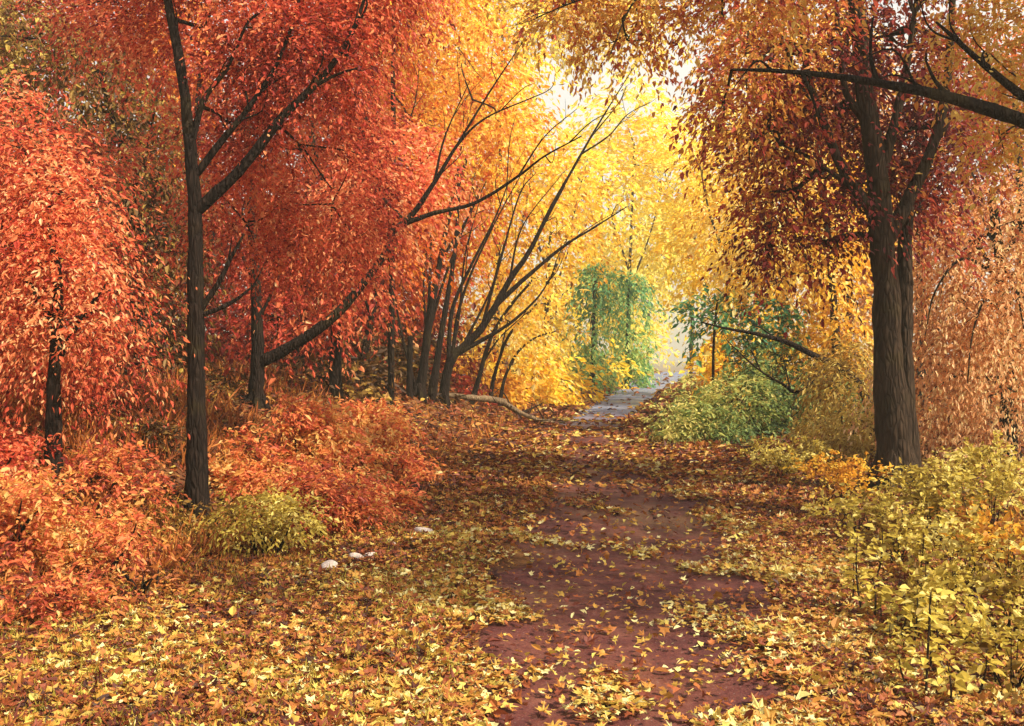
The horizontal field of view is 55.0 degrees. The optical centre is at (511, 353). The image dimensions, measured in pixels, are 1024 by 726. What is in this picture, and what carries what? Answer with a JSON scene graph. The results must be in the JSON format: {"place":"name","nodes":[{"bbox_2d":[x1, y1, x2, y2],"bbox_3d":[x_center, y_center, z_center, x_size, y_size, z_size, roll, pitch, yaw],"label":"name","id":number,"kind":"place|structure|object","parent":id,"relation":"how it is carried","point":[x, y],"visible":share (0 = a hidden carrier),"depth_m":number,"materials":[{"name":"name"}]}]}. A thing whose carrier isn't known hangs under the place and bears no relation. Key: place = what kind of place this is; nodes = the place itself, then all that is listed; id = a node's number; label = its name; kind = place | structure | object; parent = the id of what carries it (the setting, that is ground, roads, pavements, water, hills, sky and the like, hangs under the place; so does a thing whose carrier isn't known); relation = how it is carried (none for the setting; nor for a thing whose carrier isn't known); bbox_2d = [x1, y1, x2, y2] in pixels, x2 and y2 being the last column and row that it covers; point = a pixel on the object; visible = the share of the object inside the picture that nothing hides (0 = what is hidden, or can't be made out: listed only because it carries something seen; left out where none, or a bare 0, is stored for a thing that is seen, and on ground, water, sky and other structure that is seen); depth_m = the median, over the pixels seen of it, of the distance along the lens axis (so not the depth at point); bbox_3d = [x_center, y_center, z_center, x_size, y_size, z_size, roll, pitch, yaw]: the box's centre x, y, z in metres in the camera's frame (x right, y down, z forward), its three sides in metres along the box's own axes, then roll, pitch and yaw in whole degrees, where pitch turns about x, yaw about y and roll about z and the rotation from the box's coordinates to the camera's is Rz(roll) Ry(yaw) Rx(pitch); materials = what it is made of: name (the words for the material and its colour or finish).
{"place":"outdoors","nodes":[
{"label":"outdoors","id":0,"kind":"place"},
{"bbox_2d":[0,342,1023,723],"bbox_3d":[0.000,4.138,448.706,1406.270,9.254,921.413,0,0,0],"label":"ground","id":1,"kind":"structure","parent":0,"point":[520,558],"depth_m":9.45,"materials":[{"name":"brown soil"}]},
{"bbox_2d":[0,416,80,516],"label":"shrub","id":2,"kind":"object","parent":1,"relation":"on","point":[10,456],"visible":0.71,"depth_m":7.90,"materials":[{"name":"red plant"}]},
{"bbox_2d":[0,461,117,579],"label":"shrub","id":3,"kind":"object","parent":1,"relation":"on","point":[46,538],"visible":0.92,"depth_m":7.08,"materials":[{"name":"orange plant"}]},
{"bbox_2d":[0,552,154,636],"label":"shrub","id":4,"kind":"object","parent":1,"relation":"on","point":[49,599],"visible":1,"depth_m":6.34,"materials":[{"name":"orange plant"}]},
{"bbox_2d":[0,0,173,315],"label":"background tree","id":5,"kind":"object","parent":1,"relation":"on","point":[54,102],"visible":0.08,"depth_m":20.12,"materials":[{"name":"red plant"}]},
{"bbox_2d":[16,438,190,527],"bbox_3d":[-3.387,1.120,8.560,1.281,0.850,1.405,0,0,26],"label":"shrub","id":6,"kind":"object","parent":1,"relation":"on","point":[112,469],"visible":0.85,"depth_m":8.34,"materials":[{"name":"orange plant"}]},
{"bbox_2d":[0,65,222,500],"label":"maple tree","id":7,"kind":"object","parent":1,"relation":"on","point":[18,235],"visible":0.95,"depth_m":8.28,"materials":[{"name":"red plant"}]},
{"bbox_2d":[0,0,235,383],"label":"hazel tree","id":8,"kind":"object","parent":1,"relation":"on","point":[6,42],"visible":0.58,"depth_m":13.31,"materials":[{"name":"orange plant"}]},
{"bbox_2d":[35,487,204,585],"bbox_3d":[-2.971,1.343,7.399,1.257,0.737,1.115,0,0,20],"label":"shrub","id":9,"kind":"object","parent":1,"relation":"on","point":[101,531],"visible":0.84,"depth_m":7.28,"materials":[{"name":"orange plant"}]},
{"bbox_2d":[0,0,241,352],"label":"background tree","id":10,"kind":"object","parent":1,"relation":"on","point":[175,92],"visible":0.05,"depth_m":21.77,"materials":[{"name":"red plant"}]},
{"bbox_2d":[79,566,205,607],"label":"shrub","id":11,"kind":"object","parent":1,"relation":"on","point":[150,581],"visible":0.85,"depth_m":6.98,"materials":[{"name":"orange plant"}]},
{"bbox_2d":[123,416,186,470],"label":"shrub","id":12,"kind":"object","parent":1,"relation":"on","point":[150,433],"visible":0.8,"depth_m":9.80,"materials":[{"name":"orange plant"}]},
{"bbox_2d":[125,479,225,552],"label":"shrub","id":13,"kind":"object","parent":1,"relation":"on","point":[180,515],"visible":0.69,"depth_m":8.63,"materials":[{"name":"orange plant"}]},
{"bbox_2d":[80,44,278,351],"bbox_3d":[-9.471,-3.922,27.906,6.363,9.758,5.310,0,0,0],"label":"background tree","id":14,"kind":"object","parent":1,"relation":"on","point":[219,265],"visible":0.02,"depth_m":27.81,"materials":[{"name":"red plant"}]},
{"bbox_2d":[75,0,323,365],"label":"background tree","id":15,"kind":"object","parent":1,"relation":"on","point":[222,350],"visible":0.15,"depth_m":22.30,"materials":[{"name":"red plant"}]},
{"bbox_2d":[205,364,248,406],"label":"shrub","id":16,"kind":"object","parent":1,"relation":"on","point":[220,377],"visible":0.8,"depth_m":12.92,"materials":[{"name":"brown plant"}]},
{"bbox_2d":[0,0,460,532],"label":"maple tree","id":17,"kind":"object","parent":1,"relation":"on","point":[366,16],"visible":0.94,"depth_m":9.51,"materials":[{"name":"red plant"}]},
{"bbox_2d":[208,421,301,511],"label":"shrub","id":18,"kind":"object","parent":1,"relation":"on","point":[241,477],"visible":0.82,"depth_m":9.94,"materials":[{"name":"orange plant"}]},
{"bbox_2d":[182,482,345,563],"bbox_3d":[-2.092,1.458,8.481,1.331,0.714,1.453,0,0,0],"label":"shrub","id":19,"kind":"object","parent":1,"relation":"on","point":[279,516],"visible":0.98,"depth_m":8.32,"materials":[{"name":"yellow plant"}]},
{"bbox_2d":[240,440,331,516],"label":"shrub","id":20,"kind":"object","parent":1,"relation":"on","point":[290,460],"visible":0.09,"depth_m":10.16,"materials":[{"name":"orange plant"}]},
{"bbox_2d":[177,58,413,358],"bbox_3d":[-7.139,-4.314,30.999,9.021,9.736,5.361,0,0,0],"label":"background tree","id":21,"kind":"object","parent":1,"relation":"on","point":[262,304],"depth_m":30.60,"materials":[{"name":"red plant"}]},
{"bbox_2d":[244,390,373,483],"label":"shrub","id":22,"kind":"object","parent":1,"relation":"on","point":[321,431],"visible":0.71,"depth_m":10.89,"materials":[{"name":"orange plant"}]},
{"bbox_2d":[244,455,406,541],"bbox_3d":[-1.799,1.354,9.558,1.618,0.840,1.622,0,0,0],"label":"shrub","id":23,"kind":"object","parent":1,"relation":"on","point":[359,503],"visible":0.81,"depth_m":9.21,"materials":[{"name":"orange plant"}]},
{"bbox_2d":[203,2,468,382],"bbox_3d":[-4.784,-3.932,23.953,7.415,9.518,5.082,0,0,0],"label":"background tree","id":24,"kind":"object","parent":1,"relation":"on","point":[326,339],"visible":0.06,"depth_m":23.50,"materials":[{"name":"red plant"}]},
{"bbox_2d":[267,336,410,415],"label":"thicket","id":25,"kind":"object","parent":1,"relation":"on","point":[373,380],"visible":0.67,"depth_m":16.93,"materials":[{"name":"red plant"}]},
{"bbox_2d":[302,440,400,496],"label":"shrub","id":26,"kind":"object","parent":1,"relation":"on","point":[373,455],"visible":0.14,"depth_m":10.83,"materials":[{"name":"orange plant"}]},
{"bbox_2d":[214,0,490,401],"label":"slender tree","id":27,"kind":"object","parent":1,"relation":"on","point":[335,378],"visible":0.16,"depth_m":16.48,"materials":[{"name":"red plant"}]},
{"bbox_2d":[321,466,432,514],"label":"shrub","id":28,"kind":"object","parent":1,"relation":"on","point":[405,495],"visible":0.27,"depth_m":10.44,"materials":[{"name":"orange plant"}]},
{"bbox_2d":[335,391,433,484],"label":"shrub","id":29,"kind":"object","parent":1,"relation":"on","point":[371,418],"visible":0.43,"depth_m":12.36,"materials":[{"name":"orange plant"}]},
{"bbox_2d":[320,311,460,403],"bbox_3d":[-2.785,0.097,21.481,3.062,2.092,3.186,0,0,12],"label":"thicket","id":30,"kind":"object","parent":1,"relation":"on","point":[400,360],"visible":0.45,"depth_m":21.19,"materials":[{"name":"red plant"}]},
{"bbox_2d":[282,167,506,383],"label":"slender tree","id":31,"kind":"object","parent":1,"relation":"on","point":[375,310],"visible":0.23,"depth_m":21.41,"materials":[{"name":"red plant"}]},
{"bbox_2d":[310,251,479,353],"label":"background tree","id":32,"kind":"object","parent":1,"relation":"on","point":[421,309],"visible":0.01,"depth_m":33.26,"materials":[{"name":"red plant"}]},
{"bbox_2d":[283,14,508,412],"bbox_3d":[-3.244,-3.715,26.051,6.365,10.627,5.278,0,0,0],"label":"background tree","id":33,"kind":"object","parent":1,"relation":"on","point":[470,363],"visible":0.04,"depth_m":25.61,"materials":[{"name":"orange plant"}]},
{"bbox_2d":[276,0,542,418],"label":"slender tree","id":34,"kind":"object","parent":1,"relation":"on","point":[431,111],"visible":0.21,"depth_m":18.08,"materials":[{"name":"orange plant"}]},
{"bbox_2d":[205,24,622,413],"bbox_3d":[-1.438,-1.735,14.383,5.831,5.334,3.439,0,0,0],"label":"maple tree","id":35,"kind":"object","parent":1,"relation":"on","point":[260,360],"visible":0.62,"depth_m":14.01,"materials":[{"name":"red plant"}]},
{"bbox_2d":[384,432,446,483],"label":"shrub","id":36,"kind":"object","parent":1,"relation":"on","point":[421,469],"visible":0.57,"depth_m":12.75,"materials":[{"name":"orange plant"}]},
{"bbox_2d":[290,0,552,319],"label":"background tree","id":37,"kind":"object","parent":1,"relation":"on","point":[471,41],"visible":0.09,"depth_m":33.00,"materials":[{"name":"orange plant"}]},
{"bbox_2d":[428,358,497,405],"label":"thicket","id":38,"kind":"object","parent":1,"relation":"on","point":[464,384],"visible":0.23,"depth_m":24.60,"materials":[{"name":"orange plant"}]},
{"bbox_2d":[371,0,574,402],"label":"maple tree","id":39,"kind":"object","parent":1,"relation":"on","point":[415,388],"visible":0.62,"depth_m":21.45,"materials":[{"name":"orange plant"}]},
{"bbox_2d":[444,349,557,410],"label":"thicket","id":40,"kind":"object","parent":1,"relation":"on","point":[509,391],"visible":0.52,"depth_m":28.38,"materials":[{"name":"orange plant"}]},
{"bbox_2d":[407,0,602,360],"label":"background tree","id":41,"kind":"object","parent":1,"relation":"on","point":[556,186],"visible":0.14,"depth_m":37.54,"materials":[{"name":"orange plant"}]},
{"bbox_2d":[0,334,1023,725],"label":"fallen leaves","id":42,"kind":"object","parent":1,"relation":"on","point":[850,692],"depth_m":6.26,"materials":[{"name":"yellow plant"}]},
{"bbox_2d":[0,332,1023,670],"bbox_3d":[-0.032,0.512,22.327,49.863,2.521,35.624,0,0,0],"label":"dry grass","id":43,"kind":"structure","parent":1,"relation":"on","point":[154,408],"depth_m":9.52,"materials":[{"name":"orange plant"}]},
{"bbox_2d":[433,241,598,404],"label":"slender tree","id":44,"kind":"object","parent":1,"relation":"on","point":[491,345],"visible":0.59,"depth_m":25.11,"materials":[{"name":"yellow plant"}]},
{"bbox_2d":[443,272,591,410],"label":"slender tree","id":45,"kind":"object","parent":1,"relation":"on","point":[522,363],"visible":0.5,"depth_m":27.51,"materials":[{"name":"yellow plant"}]},
{"bbox_2d":[484,300,578,406],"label":"slender tree","id":46,"kind":"object","parent":1,"relation":"on","point":[510,365],"visible":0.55,"depth_m":27.70,"materials":[{"name":"yellow plant"}]},
{"bbox_2d":[420,68,657,408],"bbox_3d":[0.254,-2.398,23.337,5.781,7.440,5.374,0,0,0],"label":"maple tree","id":47,"kind":"object","parent":1,"relation":"on","point":[466,345],"visible":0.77,"depth_m":22.40,"materials":[{"name":"yellow plant"}]},
{"bbox_2d":[465,175,612,378],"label":"background tree","id":48,"kind":"object","parent":1,"relation":"on","point":[566,321],"visible":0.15,"depth_m":51.40,"materials":[{"name":"yellow plant"}]},
{"bbox_2d":[489,343,591,405],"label":"thicket","id":49,"kind":"object","parent":1,"relation":"on","point":[558,395],"visible":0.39,"depth_m":31.45,"materials":[{"name":"yellow plant"}]},
{"bbox_2d":[435,100,648,381],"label":"background tree","id":50,"kind":"object","parent":1,"relation":"on","point":[558,323],"visible":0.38,"depth_m":42.98,"materials":[{"name":"yellow plant"}]},
{"bbox_2d":[534,362,612,402],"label":"thicket","id":51,"kind":"object","parent":1,"relation":"on","point":[599,396],"visible":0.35,"depth_m":35.53,"materials":[{"name":"yellow plant"}]},
{"bbox_2d":[474,0,716,239],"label":"background tree","id":52,"kind":"object","parent":1,"relation":"on","point":[553,50],"visible":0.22,"depth_m":61.85,"materials":[{"name":"yellow plant"}]},
{"bbox_2d":[558,257,639,394],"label":"green tree","id":53,"kind":"object","parent":1,"relation":"on","point":[593,310],"visible":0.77,"depth_m":41.72,"materials":[{"name":"green plant"}]},
{"bbox_2d":[536,141,669,375],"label":"background tree","id":54,"kind":"object","parent":1,"relation":"on","point":[615,261],"visible":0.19,"depth_m":67.26,"materials":[{"name":"yellow plant"}]},
{"bbox_2d":[580,336,651,388],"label":"shrub","id":55,"kind":"object","parent":1,"relation":"on","point":[625,365],"visible":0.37,"depth_m":47.98,"materials":[{"name":"yellow plant"}]},
{"bbox_2d":[529,60,729,351],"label":"background tree","id":56,"kind":"object","parent":1,"relation":"on","point":[649,161],"visible":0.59,"depth_m":54.75,"materials":[{"name":"yellow plant"}]},
{"bbox_2d":[601,271,663,387],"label":"green tree","id":57,"kind":"object","parent":1,"relation":"on","point":[639,355],"visible":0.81,"depth_m":49.56,"materials":[{"name":"green plant"}]},
{"bbox_2d":[598,166,688,376],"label":"background tree","id":58,"kind":"object","parent":1,"relation":"on","point":[664,341],"visible":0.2,"depth_m":74.82,"materials":[{"name":"yellow plant"}]},
{"bbox_2d":[605,77,765,378],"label":"background tree","id":59,"kind":"object","parent":1,"relation":"on","point":[685,295],"visible":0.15,"depth_m":59.84,"materials":[{"name":"yellow plant"}]},
{"bbox_2d":[630,112,811,393],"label":"background tree","id":60,"kind":"object","parent":1,"relation":"on","point":[661,242],"visible":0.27,"depth_m":40.38,"materials":[{"name":"yellow plant"}]},
{"bbox_2d":[679,325,787,416],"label":"shrub","id":61,"kind":"object","parent":1,"relation":"on","point":[707,357],"visible":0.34,"depth_m":24.45,"materials":[{"name":"yellow plant"}]},
{"bbox_2d":[655,282,831,403],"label":"green tree","id":62,"kind":"object","parent":1,"relation":"on","point":[724,321],"visible":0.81,"depth_m":20.41,"materials":[{"name":"green plant"}]},
{"bbox_2d":[628,328,872,444],"bbox_3d":[4.985,0.609,19.174,4.930,2.361,4.088,0,0,-43],"label":"shrub","id":63,"kind":"object","parent":1,"relation":"on","point":[707,412],"visible":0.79,"depth_m":18.94,"materials":[{"name":"green plant"}]},
{"bbox_2d":[479,0,1023,241],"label":"beech tree","id":64,"kind":"object","parent":1,"relation":"on","point":[1013,117],"visible":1,"depth_m":9.45,"materials":[{"name":"orange plant"}]},
{"bbox_2d":[667,4,864,391],"bbox_3d":[9.335,-5.313,35.032,7.011,14.280,6.158,0,0,23],"label":"background tree","id":65,"kind":"object","parent":1,"relation":"on","point":[717,259],"visible":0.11,"depth_m":34.63,"materials":[{"name":"orange plant"}]},
{"bbox_2d":[732,433,832,477],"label":"bush","id":66,"kind":"object","parent":1,"relation":"on","point":[777,455],"visible":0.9,"depth_m":13.25,"materials":[{"name":"yellow plant"}]},
{"bbox_2d":[701,320,873,435],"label":"dead tree","id":67,"kind":"object","parent":1,"relation":"on","point":[802,349],"visible":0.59,"depth_m":16.95,"materials":[{"name":"brown wood"}]},
{"bbox_2d":[664,119,927,428],"bbox_3d":[6.125,-1.674,21.123,5.451,6.692,5.016,0,0,0],"label":"birch tree","id":68,"kind":"object","parent":1,"relation":"on","point":[834,318],"visible":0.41,"depth_m":20.29,"materials":[{"name":"yellow plant"}]},
{"bbox_2d":[681,0,952,390],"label":"background tree","id":69,"kind":"object","parent":1,"relation":"on","point":[723,177],"visible":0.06,"depth_m":30.84,"materials":[{"name":"orange plant"}]},
{"bbox_2d":[642,0,1023,490],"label":"oak tree","id":70,"kind":"object","parent":1,"relation":"on","point":[887,224],"visible":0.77,"depth_m":11.92,"materials":[{"name":"brown plant"}]},
{"bbox_2d":[782,449,893,503],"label":"bush","id":71,"kind":"object","parent":1,"relation":"on","point":[840,477],"visible":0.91,"depth_m":11.06,"materials":[{"name":"orange plant"}]},
{"bbox_2d":[775,331,926,464],"bbox_3d":[5.371,0.676,15.648,2.428,2.167,2.913,0,0,-24],"label":"shrub","id":72,"kind":"object","parent":1,"relation":"on","point":[835,423],"visible":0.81,"depth_m":15.62,"materials":[{"name":"yellow plant"}]},
{"bbox_2d":[840,555,867,600],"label":"seedling","id":73,"kind":"object","parent":1,"relation":"on","point":[850,585],"visible":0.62,"depth_m":6.62,"materials":[{"name":"yellow plant"}]},
{"bbox_2d":[800,489,915,534],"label":"bush","id":74,"kind":"object","parent":1,"relation":"on","point":[855,502],"visible":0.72,"depth_m":9.18,"materials":[{"name":"yellow plant"}]},
{"bbox_2d":[843,532,878,608],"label":"seedling","id":75,"kind":"object","parent":1,"relation":"on","point":[852,554],"visible":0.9,"depth_m":6.42,"materials":[{"name":"yellow plant"}]},
{"bbox_2d":[852,573,893,615],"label":"seedling","id":76,"kind":"object","parent":1,"relation":"on","point":[887,591],"visible":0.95,"depth_m":6.28,"materials":[{"name":"yellow plant"}]},
{"bbox_2d":[864,523,898,574],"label":"seedling","id":77,"kind":"object","parent":1,"relation":"on","point":[883,554],"visible":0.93,"depth_m":7.36,"materials":[{"name":"yellow plant"}]},
{"bbox_2d":[876,617,904,644],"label":"seedling","id":78,"kind":"object","parent":1,"relation":"on","point":[886,627],"visible":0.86,"depth_m":5.72,"materials":[{"name":"yellow plant"}]},
{"bbox_2d":[837,496,947,565],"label":"bush","id":79,"kind":"object","parent":1,"relation":"on","point":[883,525],"visible":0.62,"depth_m":7.85,"materials":[{"name":"yellow plant"}]},
{"bbox_2d":[774,27,1022,402],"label":"background tree","id":80,"kind":"object","parent":1,"relation":"on","point":[861,303],"visible":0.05,"depth_m":24.30,"materials":[{"name":"orange plant"}]},
{"bbox_2d":[884,647,915,681],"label":"seedling","id":81,"kind":"object","parent":1,"relation":"on","point":[906,665],"visible":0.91,"depth_m":5.03,"materials":[{"name":"yellow plant"}]},
{"bbox_2d":[882,592,921,634],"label":"seedling","id":82,"kind":"object","parent":1,"relation":"on","point":[908,607],"visible":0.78,"depth_m":5.87,"materials":[{"name":"yellow plant"}]},
{"bbox_2d":[891,627,915,651],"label":"seedling","id":83,"kind":"object","parent":1,"relation":"on","point":[896,640],"visible":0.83,"depth_m":5.57,"materials":[{"name":"yellow plant"}]},
{"bbox_2d":[897,582,936,640],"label":"seedling","id":84,"kind":"object","parent":1,"relation":"on","point":[902,601],"visible":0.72,"depth_m":5.79,"materials":[{"name":"yellow plant"}]},
{"bbox_2d":[906,521,938,583],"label":"seedling","id":85,"kind":"object","parent":1,"relation":"on","point":[923,552],"visible":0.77,"depth_m":7.10,"materials":[{"name":"yellow plant"}]},
{"bbox_2d":[837,163,1023,466],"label":"willow tree","id":86,"kind":"object","parent":1,"relation":"on","point":[1006,326],"visible":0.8,"depth_m":13.18,"materials":[{"name":"orange plant"}]},
{"bbox_2d":[913,588,949,669],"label":"seedling","id":87,"kind":"object","parent":1,"relation":"on","point":[940,610],"visible":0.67,"depth_m":5.35,"materials":[{"name":"yellow plant"}]},
{"bbox_2d":[909,589,956,690],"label":"seedling","id":88,"kind":"object","parent":1,"relation":"on","point":[931,646],"visible":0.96,"depth_m":4.91,"materials":[{"name":"yellow plant"}]},
{"bbox_2d":[889,552,977,637],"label":"bush","id":89,"kind":"object","parent":1,"relation":"on","point":[916,576],"visible":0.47,"depth_m":6.04,"materials":[{"name":"yellow plant"}]},
{"bbox_2d":[878,453,1000,541],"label":"bush","id":90,"kind":"object","parent":1,"relation":"on","point":[929,486],"visible":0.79,"depth_m":8.48,"materials":[{"name":"yellow plant"}]},
{"bbox_2d":[926,591,953,654],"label":"seedling","id":91,"kind":"object","parent":1,"relation":"on","point":[946,611],"visible":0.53,"depth_m":5.59,"materials":[{"name":"yellow plant"}]},
{"bbox_2d":[875,371,1006,463],"bbox_3d":[6.369,0.925,14.350,1.744,1.397,2.363,0,0,-15],"label":"shrub","id":92,"kind":"object","parent":1,"relation":"on","point":[990,436],"visible":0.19,"depth_m":14.18,"materials":[{"name":"orange plant"}]},
{"bbox_2d":[924,654,971,701],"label":"seedling","id":93,"kind":"object","parent":1,"relation":"on","point":[961,677],"visible":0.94,"depth_m":4.73,"materials":[{"name":"yellow plant"}]},
{"bbox_2d":[887,504,1019,588],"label":"bush","id":94,"kind":"object","parent":1,"relation":"on","point":[950,544],"visible":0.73,"depth_m":6.89,"materials":[{"name":"yellow plant"}]},
{"bbox_2d":[890,0,1023,406],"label":"background tree","id":95,"kind":"object","parent":1,"relation":"on","point":[1019,170],"visible":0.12,"depth_m":23.73,"materials":[{"name":"orange plant"}]},
{"bbox_2d":[926,430,1023,531],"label":"bush","id":96,"kind":"object","parent":1,"relation":"on","point":[992,483],"visible":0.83,"depth_m":8.53,"materials":[{"name":"yellow plant"}]},
{"bbox_2d":[928,490,1023,594],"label":"bush","id":97,"kind":"object","parent":1,"relation":"on","point":[1017,526],"visible":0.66,"depth_m":6.91,"materials":[{"name":"yellow plant"}]},
{"bbox_2d":[935,583,1023,713],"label":"bush","id":98,"kind":"object","parent":1,"relation":"on","point":[987,645],"visible":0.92,"depth_m":5.08,"materials":[{"name":"yellow plant"}]},
{"bbox_2d":[947,537,1023,645],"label":"bush","id":99,"kind":"object","parent":1,"relation":"on","point":[987,578],"visible":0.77,"depth_m":5.75,"materials":[{"name":"yellow plant"}]},
{"bbox_2d":[967,647,1005,693],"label":"seedling","id":100,"kind":"object","parent":1,"relation":"on","point":[979,669],"visible":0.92,"depth_m":4.88,"materials":[{"name":"yellow plant"}]},
{"bbox_2d":[1,0,1023,361],"label":"sky","id":101,"kind":"structure","parent":0,"point":[683,71],"materials":[{"name":"white"}]},
{"bbox_2d":[457,372,805,725],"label":"path","id":102,"kind":"structure","parent":0,"point":[735,690],"depth_m":6.78,"materials":[{"name":"brown soil"}]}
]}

